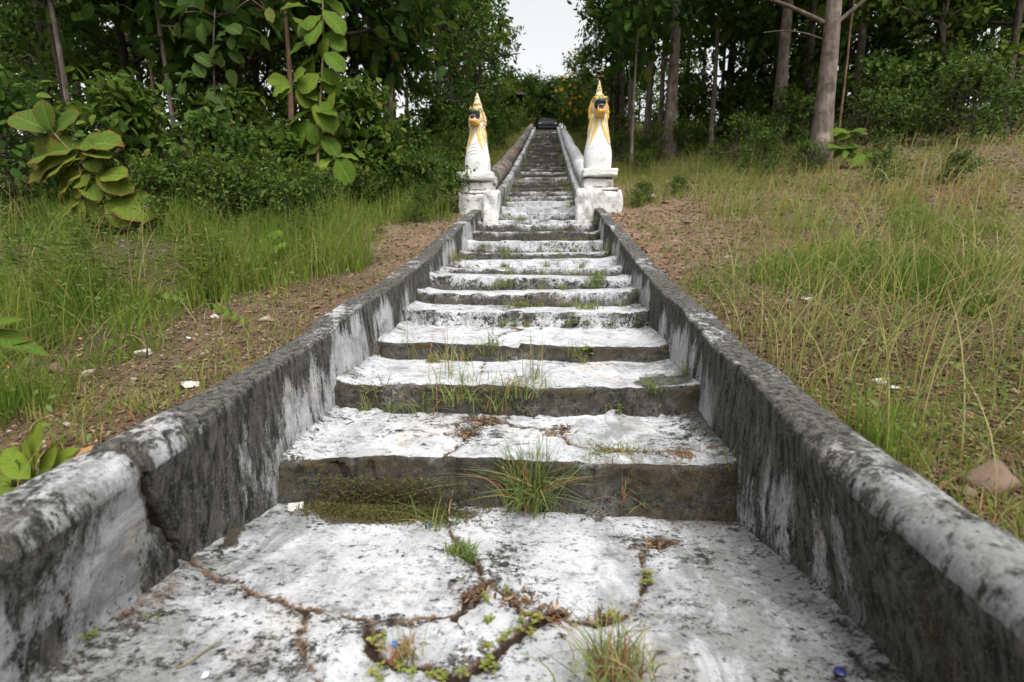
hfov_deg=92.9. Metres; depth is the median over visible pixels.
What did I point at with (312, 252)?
tall weed
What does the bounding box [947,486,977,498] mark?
stone
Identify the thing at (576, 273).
grass tuft
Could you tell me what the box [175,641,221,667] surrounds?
twig
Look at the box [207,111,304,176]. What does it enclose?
leafy bush
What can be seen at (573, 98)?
flowering bush
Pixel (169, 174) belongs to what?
leafy bush
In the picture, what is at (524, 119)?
leafy bush
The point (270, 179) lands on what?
leafy bush
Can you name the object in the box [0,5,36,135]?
forest tree
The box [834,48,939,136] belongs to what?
leafy bush
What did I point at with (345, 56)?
forest tree
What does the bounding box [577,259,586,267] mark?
grass tuft
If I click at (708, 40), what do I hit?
forest tree
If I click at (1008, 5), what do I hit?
teak tree
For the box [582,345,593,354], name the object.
weed
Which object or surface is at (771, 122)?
leafy bush
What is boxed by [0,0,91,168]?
forest tree
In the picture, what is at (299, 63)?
forest tree
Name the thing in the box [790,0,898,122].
forest tree
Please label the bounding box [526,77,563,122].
hilltop tree
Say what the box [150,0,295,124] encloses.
forest tree
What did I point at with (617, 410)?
sprig
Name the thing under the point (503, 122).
leafy bush
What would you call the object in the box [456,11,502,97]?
forest tree
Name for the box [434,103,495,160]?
leafy bush
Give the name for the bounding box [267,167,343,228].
leafy bush
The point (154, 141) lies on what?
leafy bush
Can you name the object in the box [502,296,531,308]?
grass tuft
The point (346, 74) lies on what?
forest tree
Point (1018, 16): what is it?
tree
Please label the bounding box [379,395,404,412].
grass tuft
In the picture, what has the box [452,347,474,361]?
grass tuft
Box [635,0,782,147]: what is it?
teak tree
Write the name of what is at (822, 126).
teak tree
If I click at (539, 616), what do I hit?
sprout
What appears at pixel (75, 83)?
forest tree
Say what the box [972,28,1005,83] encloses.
forest tree
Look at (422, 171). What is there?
leafy bush
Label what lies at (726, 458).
weed
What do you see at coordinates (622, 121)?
leafy bush
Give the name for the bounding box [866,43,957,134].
leafy bush
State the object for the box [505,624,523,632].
sprout
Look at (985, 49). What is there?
forest tree
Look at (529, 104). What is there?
hilltop tree
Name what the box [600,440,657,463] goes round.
grass tuft
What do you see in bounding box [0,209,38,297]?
tall weed
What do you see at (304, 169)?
leafy bush
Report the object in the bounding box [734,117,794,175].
leafy bush
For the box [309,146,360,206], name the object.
leafy bush
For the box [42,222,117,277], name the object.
tall weed
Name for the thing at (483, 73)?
hilltop tree
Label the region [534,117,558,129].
parked car
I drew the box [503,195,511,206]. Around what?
grass tuft
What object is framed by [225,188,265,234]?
tall weed
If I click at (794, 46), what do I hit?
forest tree
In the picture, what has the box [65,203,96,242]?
tall weed
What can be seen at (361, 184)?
leafy bush
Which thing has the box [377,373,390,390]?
weed
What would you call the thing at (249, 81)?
forest tree
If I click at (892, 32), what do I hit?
forest tree
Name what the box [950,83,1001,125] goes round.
leafy bush
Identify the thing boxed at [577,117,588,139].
leafy bush
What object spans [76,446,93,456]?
dry leaf
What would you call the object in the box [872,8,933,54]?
forest tree
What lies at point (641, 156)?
leafy bush
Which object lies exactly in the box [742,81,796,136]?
leafy bush
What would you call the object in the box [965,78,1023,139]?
leafy bush
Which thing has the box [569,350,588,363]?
grass tuft
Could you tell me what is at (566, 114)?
hilltop tree
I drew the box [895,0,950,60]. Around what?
teak tree
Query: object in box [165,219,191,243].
tall weed
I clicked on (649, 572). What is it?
sprout
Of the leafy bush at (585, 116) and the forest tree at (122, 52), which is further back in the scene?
the leafy bush at (585, 116)
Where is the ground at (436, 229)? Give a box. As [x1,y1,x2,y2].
[0,119,1023,541]
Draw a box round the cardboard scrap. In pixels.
[288,501,303,511]
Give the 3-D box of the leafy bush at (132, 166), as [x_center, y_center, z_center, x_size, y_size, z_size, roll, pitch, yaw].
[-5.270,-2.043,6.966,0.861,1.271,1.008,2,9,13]
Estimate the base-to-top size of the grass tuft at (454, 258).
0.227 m
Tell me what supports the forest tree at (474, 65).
on the ground at (436, 229)
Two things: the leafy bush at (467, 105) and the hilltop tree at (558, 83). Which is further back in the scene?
the hilltop tree at (558, 83)
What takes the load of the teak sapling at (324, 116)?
on the ground at (436, 229)
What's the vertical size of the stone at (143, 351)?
0.052 m
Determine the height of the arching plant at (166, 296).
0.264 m
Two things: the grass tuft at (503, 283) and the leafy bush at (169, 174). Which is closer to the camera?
the grass tuft at (503, 283)
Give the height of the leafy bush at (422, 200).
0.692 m
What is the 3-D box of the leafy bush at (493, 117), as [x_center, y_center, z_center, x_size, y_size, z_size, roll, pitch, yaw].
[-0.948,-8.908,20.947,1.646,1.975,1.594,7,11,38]
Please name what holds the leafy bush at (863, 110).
on the ground at (436, 229)
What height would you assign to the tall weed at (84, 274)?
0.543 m
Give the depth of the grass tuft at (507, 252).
6.60 m
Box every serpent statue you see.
[465,93,490,171]
[583,80,611,168]
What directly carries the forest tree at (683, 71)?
on the ground at (436, 229)
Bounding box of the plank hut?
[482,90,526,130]
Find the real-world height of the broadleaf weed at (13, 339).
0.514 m
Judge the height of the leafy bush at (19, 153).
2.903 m
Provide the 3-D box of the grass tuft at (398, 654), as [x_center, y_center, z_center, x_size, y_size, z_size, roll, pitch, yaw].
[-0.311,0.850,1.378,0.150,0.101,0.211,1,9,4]
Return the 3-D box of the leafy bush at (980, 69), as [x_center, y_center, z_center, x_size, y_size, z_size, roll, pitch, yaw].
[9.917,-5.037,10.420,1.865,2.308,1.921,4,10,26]
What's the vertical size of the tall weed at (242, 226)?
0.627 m
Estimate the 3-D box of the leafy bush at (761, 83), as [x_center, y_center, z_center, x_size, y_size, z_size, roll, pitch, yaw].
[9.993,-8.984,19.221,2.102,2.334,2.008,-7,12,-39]
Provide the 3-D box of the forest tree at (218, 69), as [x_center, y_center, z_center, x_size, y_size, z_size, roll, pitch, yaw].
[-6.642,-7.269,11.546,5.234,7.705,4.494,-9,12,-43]
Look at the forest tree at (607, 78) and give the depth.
23.70 m
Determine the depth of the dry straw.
1.63 m
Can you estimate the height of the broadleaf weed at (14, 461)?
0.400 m
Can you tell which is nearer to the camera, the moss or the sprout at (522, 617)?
the sprout at (522, 617)
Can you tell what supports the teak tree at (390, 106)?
on the ground at (436, 229)
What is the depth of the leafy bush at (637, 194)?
9.04 m
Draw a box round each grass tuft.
[357,394,377,411]
[369,394,477,420]
[372,616,430,670]
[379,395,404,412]
[382,490,467,536]
[395,318,424,359]
[405,429,621,525]
[417,363,515,408]
[422,323,493,379]
[424,350,443,362]
[441,534,481,561]
[446,348,467,362]
[447,243,463,260]
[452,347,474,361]
[454,546,483,563]
[459,382,521,412]
[461,327,506,354]
[476,239,496,248]
[483,366,562,400]
[492,276,520,286]
[496,316,505,326]
[496,351,512,362]
[500,248,515,257]
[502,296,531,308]
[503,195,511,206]
[507,332,555,381]
[508,215,530,220]
[514,589,702,681]
[521,316,530,327]
[535,300,544,306]
[539,267,547,274]
[562,192,574,204]
[564,434,635,464]
[566,342,590,356]
[567,299,579,306]
[569,299,604,310]
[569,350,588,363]
[572,266,581,274]
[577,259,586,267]
[578,274,607,287]
[590,269,606,279]
[593,475,645,508]
[598,241,610,255]
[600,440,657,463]
[617,371,673,393]
[618,484,651,517]
[653,444,708,465]
[675,356,692,375]
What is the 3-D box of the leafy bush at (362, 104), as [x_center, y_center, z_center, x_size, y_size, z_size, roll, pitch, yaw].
[-3.011,-3.796,9.640,2.067,3.063,2.249,-3,10,-19]
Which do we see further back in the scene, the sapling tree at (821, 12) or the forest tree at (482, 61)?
the forest tree at (482, 61)
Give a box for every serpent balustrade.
[491,123,535,212]
[557,123,583,203]
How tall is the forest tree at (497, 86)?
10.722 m
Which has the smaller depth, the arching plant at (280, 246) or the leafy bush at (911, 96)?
the arching plant at (280, 246)
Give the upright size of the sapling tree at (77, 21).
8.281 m
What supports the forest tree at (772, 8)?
on the ground at (436, 229)
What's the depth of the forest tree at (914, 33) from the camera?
27.52 m
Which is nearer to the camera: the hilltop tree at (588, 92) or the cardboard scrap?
the cardboard scrap
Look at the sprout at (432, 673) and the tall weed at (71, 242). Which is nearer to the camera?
the sprout at (432, 673)
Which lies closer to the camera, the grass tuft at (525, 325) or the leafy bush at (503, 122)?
the grass tuft at (525, 325)
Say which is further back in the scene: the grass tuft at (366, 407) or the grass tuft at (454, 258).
the grass tuft at (454, 258)
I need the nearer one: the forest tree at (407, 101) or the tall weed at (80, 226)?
the tall weed at (80, 226)
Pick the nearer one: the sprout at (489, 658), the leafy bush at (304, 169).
the sprout at (489, 658)
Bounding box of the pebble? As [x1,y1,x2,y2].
[201,671,209,678]
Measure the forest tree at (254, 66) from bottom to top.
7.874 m
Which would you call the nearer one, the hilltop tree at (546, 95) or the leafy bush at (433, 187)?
the leafy bush at (433, 187)
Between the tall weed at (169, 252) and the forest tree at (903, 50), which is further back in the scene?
the forest tree at (903, 50)
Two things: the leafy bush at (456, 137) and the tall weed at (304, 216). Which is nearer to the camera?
the tall weed at (304, 216)
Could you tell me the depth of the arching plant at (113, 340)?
3.15 m
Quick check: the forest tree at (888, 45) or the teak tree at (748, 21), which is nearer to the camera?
the teak tree at (748, 21)
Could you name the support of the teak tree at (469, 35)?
on the ground at (436, 229)
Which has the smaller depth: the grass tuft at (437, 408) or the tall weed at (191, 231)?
the grass tuft at (437, 408)
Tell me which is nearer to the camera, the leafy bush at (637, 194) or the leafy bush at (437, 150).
the leafy bush at (637, 194)
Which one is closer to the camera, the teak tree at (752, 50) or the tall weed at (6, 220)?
the tall weed at (6, 220)
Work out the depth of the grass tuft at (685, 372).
2.87 m
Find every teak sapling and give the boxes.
[7,100,162,229]
[160,10,244,174]
[267,0,358,195]
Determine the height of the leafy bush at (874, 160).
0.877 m
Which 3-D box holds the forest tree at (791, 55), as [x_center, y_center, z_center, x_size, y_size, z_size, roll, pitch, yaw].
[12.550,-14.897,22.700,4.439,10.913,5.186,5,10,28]
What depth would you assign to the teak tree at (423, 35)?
11.83 m
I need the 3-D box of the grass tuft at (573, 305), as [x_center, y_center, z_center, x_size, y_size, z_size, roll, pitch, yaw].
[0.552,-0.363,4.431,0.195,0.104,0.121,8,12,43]
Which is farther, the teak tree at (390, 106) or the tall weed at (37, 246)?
the teak tree at (390, 106)
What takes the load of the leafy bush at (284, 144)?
on the ground at (436, 229)
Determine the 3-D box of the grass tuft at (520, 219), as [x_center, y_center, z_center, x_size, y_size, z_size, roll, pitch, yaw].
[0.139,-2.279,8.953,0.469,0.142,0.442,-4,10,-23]
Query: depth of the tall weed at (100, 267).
4.33 m
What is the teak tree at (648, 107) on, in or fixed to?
on the ground at (436, 229)
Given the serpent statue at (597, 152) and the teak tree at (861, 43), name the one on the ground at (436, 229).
the teak tree at (861, 43)
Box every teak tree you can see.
[42,0,153,137]
[48,0,153,138]
[96,10,133,77]
[159,0,356,122]
[312,0,459,93]
[324,0,422,131]
[386,0,438,133]
[413,0,491,100]
[567,0,669,133]
[581,6,662,144]
[587,0,654,150]
[594,0,734,150]
[611,0,707,160]
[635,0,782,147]
[669,1,728,125]
[682,0,772,135]
[692,0,758,128]
[703,0,777,139]
[763,0,866,167]
[768,0,792,150]
[810,0,869,134]
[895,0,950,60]
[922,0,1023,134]
[938,0,1010,46]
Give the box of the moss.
[278,473,507,531]
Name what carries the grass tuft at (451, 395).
on the staircase
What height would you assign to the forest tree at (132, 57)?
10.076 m
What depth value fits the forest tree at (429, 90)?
14.88 m
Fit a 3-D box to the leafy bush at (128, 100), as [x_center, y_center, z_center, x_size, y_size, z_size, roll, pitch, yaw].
[-6.548,-3.173,8.321,2.174,2.961,1.998,6,11,32]
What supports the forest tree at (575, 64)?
on the ground at (436, 229)
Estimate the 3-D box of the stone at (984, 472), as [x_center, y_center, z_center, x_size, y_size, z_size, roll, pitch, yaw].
[1.553,0.446,1.574,0.200,0.090,0.128,-12,13,-15]
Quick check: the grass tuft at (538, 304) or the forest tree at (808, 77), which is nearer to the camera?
the grass tuft at (538, 304)
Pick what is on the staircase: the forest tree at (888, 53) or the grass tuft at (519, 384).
the grass tuft at (519, 384)
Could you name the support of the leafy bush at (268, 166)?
on the ground at (436, 229)
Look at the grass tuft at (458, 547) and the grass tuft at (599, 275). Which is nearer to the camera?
the grass tuft at (458, 547)
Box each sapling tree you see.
[46,0,232,163]
[66,0,280,185]
[338,0,472,119]
[587,0,692,170]
[804,0,854,143]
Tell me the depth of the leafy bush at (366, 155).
9.76 m
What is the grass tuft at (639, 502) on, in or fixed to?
on the staircase
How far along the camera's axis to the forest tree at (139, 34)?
24.56 m
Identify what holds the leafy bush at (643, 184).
on the ground at (436, 229)
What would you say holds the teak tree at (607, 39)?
on the ground at (436, 229)
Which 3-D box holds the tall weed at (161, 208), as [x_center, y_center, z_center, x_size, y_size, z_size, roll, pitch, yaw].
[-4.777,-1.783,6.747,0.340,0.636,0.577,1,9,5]
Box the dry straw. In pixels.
[435,414,717,626]
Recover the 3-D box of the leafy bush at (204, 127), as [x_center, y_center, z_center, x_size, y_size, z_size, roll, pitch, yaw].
[-4.842,-2.748,8.049,1.644,2.037,1.698,1,9,5]
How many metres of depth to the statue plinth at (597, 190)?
8.86 m
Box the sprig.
[615,404,623,414]
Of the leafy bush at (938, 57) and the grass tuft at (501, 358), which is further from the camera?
the leafy bush at (938, 57)
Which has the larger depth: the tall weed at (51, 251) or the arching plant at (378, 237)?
the arching plant at (378, 237)
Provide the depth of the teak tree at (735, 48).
21.20 m
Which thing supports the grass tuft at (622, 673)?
on the staircase
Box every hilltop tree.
[470,67,500,90]
[487,65,535,126]
[510,64,564,125]
[513,70,552,124]
[521,92,547,127]
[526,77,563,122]
[539,68,589,121]
[551,93,582,124]
[554,70,613,124]
[590,67,644,124]
[625,65,666,124]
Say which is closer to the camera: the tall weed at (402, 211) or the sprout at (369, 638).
the sprout at (369, 638)
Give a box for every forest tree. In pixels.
[0,0,83,148]
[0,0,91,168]
[0,0,130,131]
[0,0,136,124]
[0,0,249,173]
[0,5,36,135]
[1,0,147,137]
[61,0,191,147]
[76,0,313,127]
[78,11,158,141]
[88,0,352,146]
[100,21,166,124]
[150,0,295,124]
[157,0,331,141]
[183,0,302,107]
[262,4,346,120]
[272,0,348,89]
[276,0,386,120]
[292,0,436,165]
[359,2,435,125]
[385,0,491,157]
[395,0,524,130]
[418,0,516,112]
[424,17,501,106]
[442,0,526,110]
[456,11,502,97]
[561,0,667,131]
[570,0,662,134]
[570,21,627,105]
[642,12,711,121]
[655,1,721,117]
[678,0,825,141]
[717,0,843,114]
[717,0,883,133]
[726,5,804,106]
[732,0,869,139]
[739,0,823,83]
[789,0,917,122]
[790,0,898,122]
[821,0,938,127]
[839,2,928,119]
[846,0,1023,134]
[866,0,1014,132]
[867,1,1015,62]
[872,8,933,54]
[899,0,995,52]
[910,9,1011,64]
[914,0,1023,131]
[970,24,1011,63]
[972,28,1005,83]
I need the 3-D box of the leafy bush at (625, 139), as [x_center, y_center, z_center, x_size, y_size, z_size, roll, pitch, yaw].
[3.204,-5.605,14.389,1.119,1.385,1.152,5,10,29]
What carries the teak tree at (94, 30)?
on the ground at (436, 229)
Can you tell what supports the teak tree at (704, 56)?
on the ground at (436, 229)
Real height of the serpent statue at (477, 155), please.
1.483 m
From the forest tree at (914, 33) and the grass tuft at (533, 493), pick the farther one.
the forest tree at (914, 33)
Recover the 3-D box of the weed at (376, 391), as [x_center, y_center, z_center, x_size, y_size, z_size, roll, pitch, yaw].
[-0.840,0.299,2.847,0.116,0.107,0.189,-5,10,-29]
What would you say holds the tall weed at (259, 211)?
on the ground at (436, 229)
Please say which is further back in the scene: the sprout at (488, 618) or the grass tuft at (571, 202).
the grass tuft at (571, 202)
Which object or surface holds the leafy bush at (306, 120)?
on the ground at (436, 229)
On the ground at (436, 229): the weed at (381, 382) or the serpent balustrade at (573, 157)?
the serpent balustrade at (573, 157)
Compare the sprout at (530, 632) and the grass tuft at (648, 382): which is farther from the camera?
the grass tuft at (648, 382)
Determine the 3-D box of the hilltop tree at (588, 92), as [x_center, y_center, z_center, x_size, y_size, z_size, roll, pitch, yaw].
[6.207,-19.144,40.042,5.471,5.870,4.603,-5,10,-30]
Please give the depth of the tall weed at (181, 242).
4.48 m
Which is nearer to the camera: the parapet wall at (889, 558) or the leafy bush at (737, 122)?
the parapet wall at (889, 558)
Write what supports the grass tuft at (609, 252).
on the staircase
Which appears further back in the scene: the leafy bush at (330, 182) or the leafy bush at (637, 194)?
the leafy bush at (637, 194)
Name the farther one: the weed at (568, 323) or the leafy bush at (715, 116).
the leafy bush at (715, 116)
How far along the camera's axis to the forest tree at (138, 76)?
13.93 m
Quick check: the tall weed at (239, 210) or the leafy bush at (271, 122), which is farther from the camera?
the leafy bush at (271, 122)
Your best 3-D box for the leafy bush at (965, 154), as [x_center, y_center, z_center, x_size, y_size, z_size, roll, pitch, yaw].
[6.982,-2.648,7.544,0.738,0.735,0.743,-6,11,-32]
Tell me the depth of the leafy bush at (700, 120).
19.88 m
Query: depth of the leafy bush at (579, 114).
31.78 m
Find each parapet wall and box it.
[0,210,481,681]
[593,208,1023,681]
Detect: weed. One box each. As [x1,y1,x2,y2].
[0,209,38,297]
[0,212,18,235]
[0,235,21,262]
[0,316,51,356]
[0,418,81,495]
[2,217,93,283]
[5,239,71,305]
[12,249,51,296]
[35,225,127,311]
[42,198,104,264]
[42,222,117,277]
[52,249,119,314]
[61,223,151,295]
[62,246,127,294]
[64,220,87,263]
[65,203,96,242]
[70,195,99,262]
[78,626,100,642]
[91,205,117,241]
[137,214,203,283]
[138,234,229,302]
[141,613,162,619]
[146,188,184,231]
[151,206,214,256]
[155,218,233,293]
[162,229,233,291]
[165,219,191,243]
[169,230,216,275]
[207,214,255,251]
[219,182,264,237]
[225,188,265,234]
[245,197,271,225]
[280,202,306,248]
[284,201,319,245]
[292,184,347,249]
[300,232,324,269]
[356,205,377,222]
[360,385,378,402]
[371,213,388,232]
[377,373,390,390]
[390,196,414,224]
[562,319,578,327]
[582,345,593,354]
[720,447,734,470]
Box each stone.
[48,363,64,371]
[81,369,95,376]
[134,348,153,355]
[181,381,198,387]
[258,316,270,321]
[871,378,886,383]
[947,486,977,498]
[956,459,1021,499]
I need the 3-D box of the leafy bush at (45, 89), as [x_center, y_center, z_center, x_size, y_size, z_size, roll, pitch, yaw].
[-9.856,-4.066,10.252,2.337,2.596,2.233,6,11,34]
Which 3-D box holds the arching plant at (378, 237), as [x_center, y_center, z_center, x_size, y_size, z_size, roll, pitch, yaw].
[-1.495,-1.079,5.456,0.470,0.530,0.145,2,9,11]
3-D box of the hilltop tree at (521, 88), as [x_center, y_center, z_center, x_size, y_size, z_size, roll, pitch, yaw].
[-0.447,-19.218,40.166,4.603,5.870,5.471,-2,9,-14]
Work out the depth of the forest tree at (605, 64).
33.62 m
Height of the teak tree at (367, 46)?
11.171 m
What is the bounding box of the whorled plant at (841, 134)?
[825,127,879,168]
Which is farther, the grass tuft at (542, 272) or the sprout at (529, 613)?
the grass tuft at (542, 272)
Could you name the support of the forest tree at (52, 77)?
on the ground at (436, 229)
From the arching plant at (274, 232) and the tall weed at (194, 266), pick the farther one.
the arching plant at (274, 232)
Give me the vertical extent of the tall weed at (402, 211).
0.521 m
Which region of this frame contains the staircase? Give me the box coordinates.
[36,129,908,681]
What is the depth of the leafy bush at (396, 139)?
9.72 m
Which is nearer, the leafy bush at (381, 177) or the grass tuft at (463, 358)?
the grass tuft at (463, 358)
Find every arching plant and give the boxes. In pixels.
[100,335,147,357]
[148,291,195,321]
[195,302,247,323]
[260,230,283,244]
[266,240,292,273]
[272,287,285,302]
[365,220,393,262]
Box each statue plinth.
[456,171,500,223]
[574,168,622,223]
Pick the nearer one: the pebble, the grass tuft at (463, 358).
the pebble
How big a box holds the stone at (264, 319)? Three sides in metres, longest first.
0.097 x 0.051 x 0.050 m
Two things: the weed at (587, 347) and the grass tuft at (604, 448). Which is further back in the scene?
the weed at (587, 347)
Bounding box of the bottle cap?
[834,666,846,676]
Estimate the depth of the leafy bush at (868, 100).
10.56 m
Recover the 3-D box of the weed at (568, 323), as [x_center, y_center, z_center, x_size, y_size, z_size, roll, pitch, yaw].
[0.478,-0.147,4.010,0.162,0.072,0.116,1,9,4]
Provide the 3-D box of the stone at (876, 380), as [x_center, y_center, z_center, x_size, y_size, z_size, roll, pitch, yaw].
[1.851,0.201,2.470,0.073,0.030,0.080,0,0,23]
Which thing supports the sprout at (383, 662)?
on the staircase
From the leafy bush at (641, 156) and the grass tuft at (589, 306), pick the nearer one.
the grass tuft at (589, 306)
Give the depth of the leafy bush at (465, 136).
15.45 m
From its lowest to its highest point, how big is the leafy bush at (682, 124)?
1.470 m
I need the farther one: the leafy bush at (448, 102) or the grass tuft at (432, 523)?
the leafy bush at (448, 102)
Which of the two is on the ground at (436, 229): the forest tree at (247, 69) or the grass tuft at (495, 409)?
the forest tree at (247, 69)
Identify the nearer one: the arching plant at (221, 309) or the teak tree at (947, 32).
the arching plant at (221, 309)
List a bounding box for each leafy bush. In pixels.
[0,57,109,219]
[0,80,106,190]
[39,62,202,203]
[108,152,176,230]
[114,119,190,198]
[125,149,220,230]
[163,106,272,209]
[171,145,243,225]
[184,153,266,228]
[186,80,291,191]
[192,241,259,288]
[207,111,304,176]
[207,154,274,216]
[221,149,312,217]
[232,163,320,229]
[239,115,315,183]
[252,124,338,209]
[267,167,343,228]
[268,119,352,184]
[280,156,343,218]
[299,166,357,218]
[308,68,414,197]
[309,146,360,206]
[325,159,379,210]
[335,162,383,217]
[338,124,392,201]
[357,165,398,209]
[365,113,415,168]
[366,129,420,200]
[381,155,418,198]
[387,117,442,169]
[392,147,440,194]
[393,113,434,150]
[393,156,438,200]
[395,147,445,204]
[395,189,431,220]
[411,99,465,167]
[412,94,468,153]
[412,151,479,212]
[415,181,453,214]
[422,142,458,184]
[428,126,466,168]
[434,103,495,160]
[449,125,491,166]
[456,100,493,144]
[485,94,507,131]
[485,109,512,149]
[487,116,509,140]
[493,78,528,133]
[498,111,519,135]
[502,106,523,133]
[521,112,529,126]
[568,109,587,128]
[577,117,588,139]
[578,109,588,131]
[608,113,635,143]
[610,129,636,163]
[610,133,626,155]
[626,135,659,162]
[626,146,656,173]
[626,190,644,206]
[628,180,656,202]
[635,119,675,160]
[652,108,690,142]
[658,77,723,147]
[659,115,709,156]
[663,175,690,193]
[683,107,707,139]
[700,69,771,143]
[703,91,738,140]
[705,111,768,166]
[716,70,769,140]
[717,81,769,140]
[731,109,793,157]
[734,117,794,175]
[738,80,787,126]
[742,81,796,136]
[746,82,816,149]
[758,61,817,134]
[777,138,828,171]
[786,68,850,131]
[833,76,916,154]
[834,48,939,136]
[838,96,878,128]
[856,144,918,187]
[863,41,1004,137]
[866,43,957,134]
[866,81,948,143]
[867,79,917,131]
[900,40,1023,143]
[917,39,1023,142]
[933,146,1000,183]
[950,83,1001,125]
[964,80,1002,131]
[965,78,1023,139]
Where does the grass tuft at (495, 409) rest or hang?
on the staircase
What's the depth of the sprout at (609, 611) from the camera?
1.53 m
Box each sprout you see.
[365,665,384,680]
[366,636,385,651]
[369,630,386,642]
[375,658,400,669]
[394,663,416,678]
[424,668,438,678]
[436,667,448,681]
[455,665,468,678]
[478,641,494,648]
[479,659,498,674]
[481,591,490,602]
[482,612,495,624]
[483,650,494,663]
[495,631,510,642]
[503,584,511,593]
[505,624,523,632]
[517,615,538,624]
[520,609,533,616]
[525,626,537,636]
[533,611,543,621]
[603,609,621,620]
[639,577,654,584]
[641,569,653,577]
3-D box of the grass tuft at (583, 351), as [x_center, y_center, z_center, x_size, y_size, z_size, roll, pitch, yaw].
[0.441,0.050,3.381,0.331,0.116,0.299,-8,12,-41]
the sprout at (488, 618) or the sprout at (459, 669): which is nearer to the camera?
the sprout at (459, 669)
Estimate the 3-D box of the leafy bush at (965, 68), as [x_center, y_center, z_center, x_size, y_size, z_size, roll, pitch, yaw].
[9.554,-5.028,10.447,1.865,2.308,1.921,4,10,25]
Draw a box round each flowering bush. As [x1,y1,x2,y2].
[554,79,589,133]
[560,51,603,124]
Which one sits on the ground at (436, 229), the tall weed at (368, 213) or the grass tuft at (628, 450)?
the tall weed at (368, 213)
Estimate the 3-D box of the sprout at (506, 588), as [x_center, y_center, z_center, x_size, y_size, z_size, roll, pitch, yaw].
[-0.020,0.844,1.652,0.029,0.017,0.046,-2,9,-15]
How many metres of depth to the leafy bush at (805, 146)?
9.69 m
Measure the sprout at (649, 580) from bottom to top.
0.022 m
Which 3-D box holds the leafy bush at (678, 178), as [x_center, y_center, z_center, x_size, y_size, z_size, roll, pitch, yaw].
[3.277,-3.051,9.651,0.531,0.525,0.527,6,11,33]
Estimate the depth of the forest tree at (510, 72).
25.75 m
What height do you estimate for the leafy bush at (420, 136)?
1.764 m
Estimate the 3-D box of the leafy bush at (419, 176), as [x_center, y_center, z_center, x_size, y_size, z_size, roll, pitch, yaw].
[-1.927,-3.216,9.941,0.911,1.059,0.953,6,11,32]
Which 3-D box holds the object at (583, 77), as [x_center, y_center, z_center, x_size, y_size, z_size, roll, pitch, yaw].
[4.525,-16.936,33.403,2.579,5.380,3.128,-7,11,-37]
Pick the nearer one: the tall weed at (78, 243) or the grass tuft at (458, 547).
the grass tuft at (458, 547)
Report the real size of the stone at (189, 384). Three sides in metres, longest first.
0.106 x 0.091 x 0.027 m
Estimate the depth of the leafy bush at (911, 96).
11.26 m
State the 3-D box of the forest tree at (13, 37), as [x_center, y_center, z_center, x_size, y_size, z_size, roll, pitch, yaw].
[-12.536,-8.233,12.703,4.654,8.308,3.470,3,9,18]
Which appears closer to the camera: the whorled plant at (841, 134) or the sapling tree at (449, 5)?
the whorled plant at (841, 134)
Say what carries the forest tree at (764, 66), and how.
on the ground at (436, 229)
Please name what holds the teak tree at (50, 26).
on the ground at (436, 229)
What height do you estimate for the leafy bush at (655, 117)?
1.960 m
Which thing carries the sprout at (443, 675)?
on the staircase
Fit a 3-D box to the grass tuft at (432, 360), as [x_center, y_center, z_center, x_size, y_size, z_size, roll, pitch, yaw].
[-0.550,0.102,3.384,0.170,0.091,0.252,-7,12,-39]
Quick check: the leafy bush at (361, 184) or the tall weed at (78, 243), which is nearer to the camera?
the tall weed at (78, 243)
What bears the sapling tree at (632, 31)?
on the ground at (436, 229)
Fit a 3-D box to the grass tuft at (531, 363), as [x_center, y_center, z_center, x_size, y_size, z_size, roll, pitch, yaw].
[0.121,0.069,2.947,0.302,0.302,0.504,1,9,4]
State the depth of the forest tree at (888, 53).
18.91 m
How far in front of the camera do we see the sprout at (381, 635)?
1.44 m
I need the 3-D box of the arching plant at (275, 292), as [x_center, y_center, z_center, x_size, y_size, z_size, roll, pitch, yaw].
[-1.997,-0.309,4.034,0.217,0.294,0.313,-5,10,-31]
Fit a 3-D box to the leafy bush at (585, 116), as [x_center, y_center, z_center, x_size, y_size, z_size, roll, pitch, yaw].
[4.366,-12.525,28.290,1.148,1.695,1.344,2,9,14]
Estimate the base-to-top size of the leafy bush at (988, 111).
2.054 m
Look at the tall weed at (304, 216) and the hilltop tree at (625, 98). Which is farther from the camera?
the hilltop tree at (625, 98)
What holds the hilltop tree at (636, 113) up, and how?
on the ground at (436, 229)
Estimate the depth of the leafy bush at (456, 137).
13.52 m
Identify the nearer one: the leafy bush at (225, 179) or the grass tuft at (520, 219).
the leafy bush at (225, 179)
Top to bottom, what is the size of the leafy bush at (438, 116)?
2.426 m
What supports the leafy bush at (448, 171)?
on the ground at (436, 229)
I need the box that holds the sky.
[0,0,1002,134]
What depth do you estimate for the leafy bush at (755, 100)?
16.13 m
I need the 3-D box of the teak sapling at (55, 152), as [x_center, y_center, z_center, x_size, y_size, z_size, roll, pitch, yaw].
[-5.826,-2.285,6.543,2.004,1.788,0.469,1,9,9]
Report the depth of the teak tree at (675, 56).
14.15 m
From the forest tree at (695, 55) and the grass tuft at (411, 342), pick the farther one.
the forest tree at (695, 55)
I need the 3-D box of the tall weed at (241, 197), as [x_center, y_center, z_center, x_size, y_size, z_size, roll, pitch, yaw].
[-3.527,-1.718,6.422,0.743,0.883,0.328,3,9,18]
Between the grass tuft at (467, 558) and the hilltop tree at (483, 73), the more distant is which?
the hilltop tree at (483, 73)
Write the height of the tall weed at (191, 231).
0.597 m

